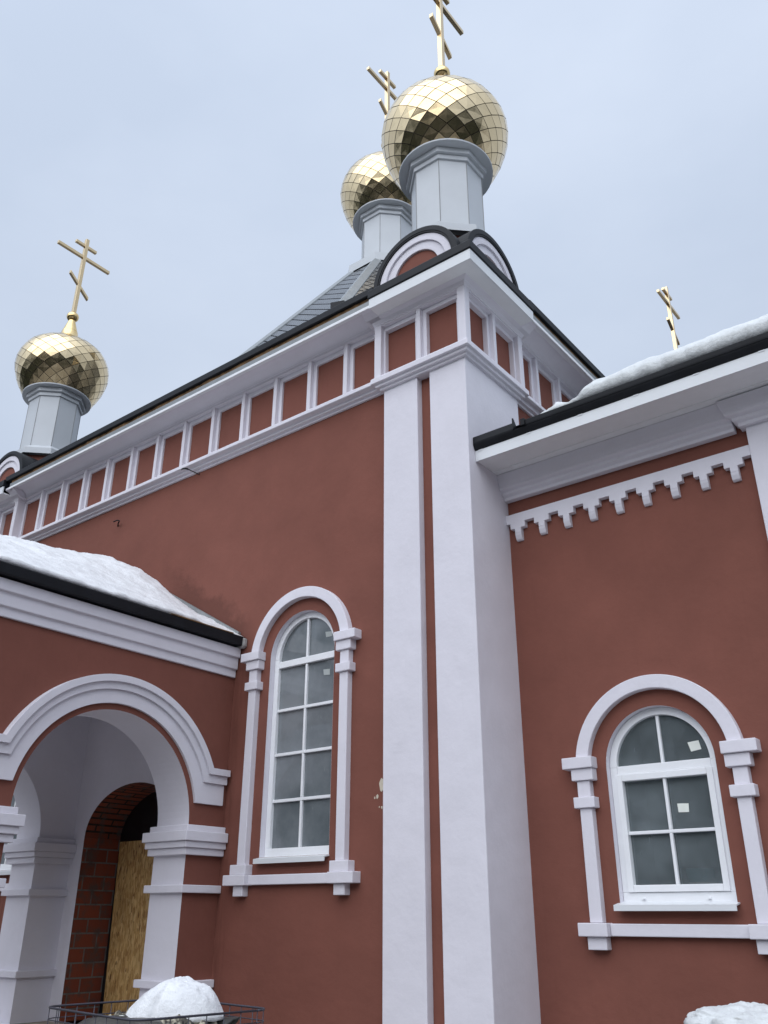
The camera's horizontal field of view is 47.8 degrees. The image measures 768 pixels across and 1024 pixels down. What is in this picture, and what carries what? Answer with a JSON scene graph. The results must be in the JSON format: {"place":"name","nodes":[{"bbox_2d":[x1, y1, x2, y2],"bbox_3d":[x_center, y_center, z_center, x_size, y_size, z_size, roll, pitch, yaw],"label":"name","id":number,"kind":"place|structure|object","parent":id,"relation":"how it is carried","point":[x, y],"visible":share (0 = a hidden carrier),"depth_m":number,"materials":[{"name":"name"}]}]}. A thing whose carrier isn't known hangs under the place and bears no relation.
{"place":"outdoors","nodes":[
{"label":"outdoors","id":0,"kind":"place"},
{"bbox_2d":[0,0,767,1023],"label":"church","id":1,"kind":"structure","parent":0,"point":[464,720],"depth_m":8.61,"materials":[{"name":"red paint"}]},
{"bbox_2d":[0,795,16,890],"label":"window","id":2,"kind":"structure","parent":1,"relation":"in","point":[3,866],"depth_m":11.53,"materials":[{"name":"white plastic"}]},
{"bbox_2d":[59,782,157,1021],"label":"doorway","id":3,"kind":"structure","parent":1,"relation":"in","point":[106,950],"depth_m":10.40,"materials":[{"name":"brick"}]},
{"bbox_2d":[0,534,242,636],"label":"roof snow","id":4,"kind":"structure","parent":1,"relation":"on","point":[109,575],"depth_m":9.41,"materials":[{"name":"white snow"}]},
{"bbox_2d":[222,586,361,896],"bbox_3d":[-0.859,2.281,8.983,1.716,3.112,0.315,-18,-31,34],"label":"window","id":5,"kind":"structure","parent":1,"relation":"in","point":[295,818],"depth_m":8.94,"materials":[{"name":"white paint"}]},
{"bbox_2d":[541,314,767,413],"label":"roof snow","id":6,"kind":"structure","parent":1,"relation":"on","point":[713,342],"depth_m":7.66,"materials":[{"name":"white snow"}]},
{"bbox_2d":[561,674,767,954],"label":"window","id":7,"kind":"structure","parent":1,"relation":"in","point":[667,813],"depth_m":7.27,"materials":[{"name":"white paint"}]},
{"bbox_2d":[685,868,714,891],"bbox_3d":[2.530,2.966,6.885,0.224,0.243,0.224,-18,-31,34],"label":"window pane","id":8,"kind":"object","parent":1,"relation":"in","point":[700,875],"visible":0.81,"depth_m":6.83,"materials":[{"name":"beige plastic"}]},
{"bbox_2d":[0,0,767,458],"label":"sky","id":9,"kind":"structure","parent":0,"point":[204,151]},
{"label":"ground","id":10,"kind":"structure","parent":0,"visible":0},
{"bbox_2d":[47,999,264,1023],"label":"wire crate","id":11,"kind":"object","parent":10,"relation":"on","point":[256,1008],"visible":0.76,"depth_m":4.46,"materials":[{"name":"grey metal"}]},
{"bbox_2d":[109,1009,128,1015],"bbox_3d":[-1.363,3.192,4.503,0.410,1.080,0.678,-18,-31,34],"label":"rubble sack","id":12,"kind":"object","parent":11,"relation":"in","point":[118,1012],"visible":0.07,"depth_m":4.70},
{"bbox_2d":[160,1014,216,1023],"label":"rubble sack","id":13,"kind":"object","parent":11,"relation":"in","point":[180,1021],"visible":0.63,"depth_m":4.39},
{"bbox_2d":[78,1014,239,1023],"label":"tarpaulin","id":14,"kind":"object","parent":13,"relation":"on","point":[227,1020],"visible":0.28,"depth_m":4.46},
{"bbox_2d":[126,976,224,1022],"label":"snow heap","id":15,"kind":"object","parent":14,"relation":"on","point":[182,996],"visible":0.96,"depth_m":4.51,"materials":[{"name":"white snow"}]},
{"bbox_3d":[2.259,3.577,5.002,0.970,0.945,1.040,-18,-31,34],"label":"covered stack","id":16,"kind":"object","parent":10,"relation":"on","visible":0},
{"bbox_2d":[684,1001,767,1023],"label":"snow heap","id":17,"kind":"object","parent":16,"relation":"on","point":[741,1012],"visible":1,"depth_m":5.07,"materials":[{"name":"white snow"}]}
]}

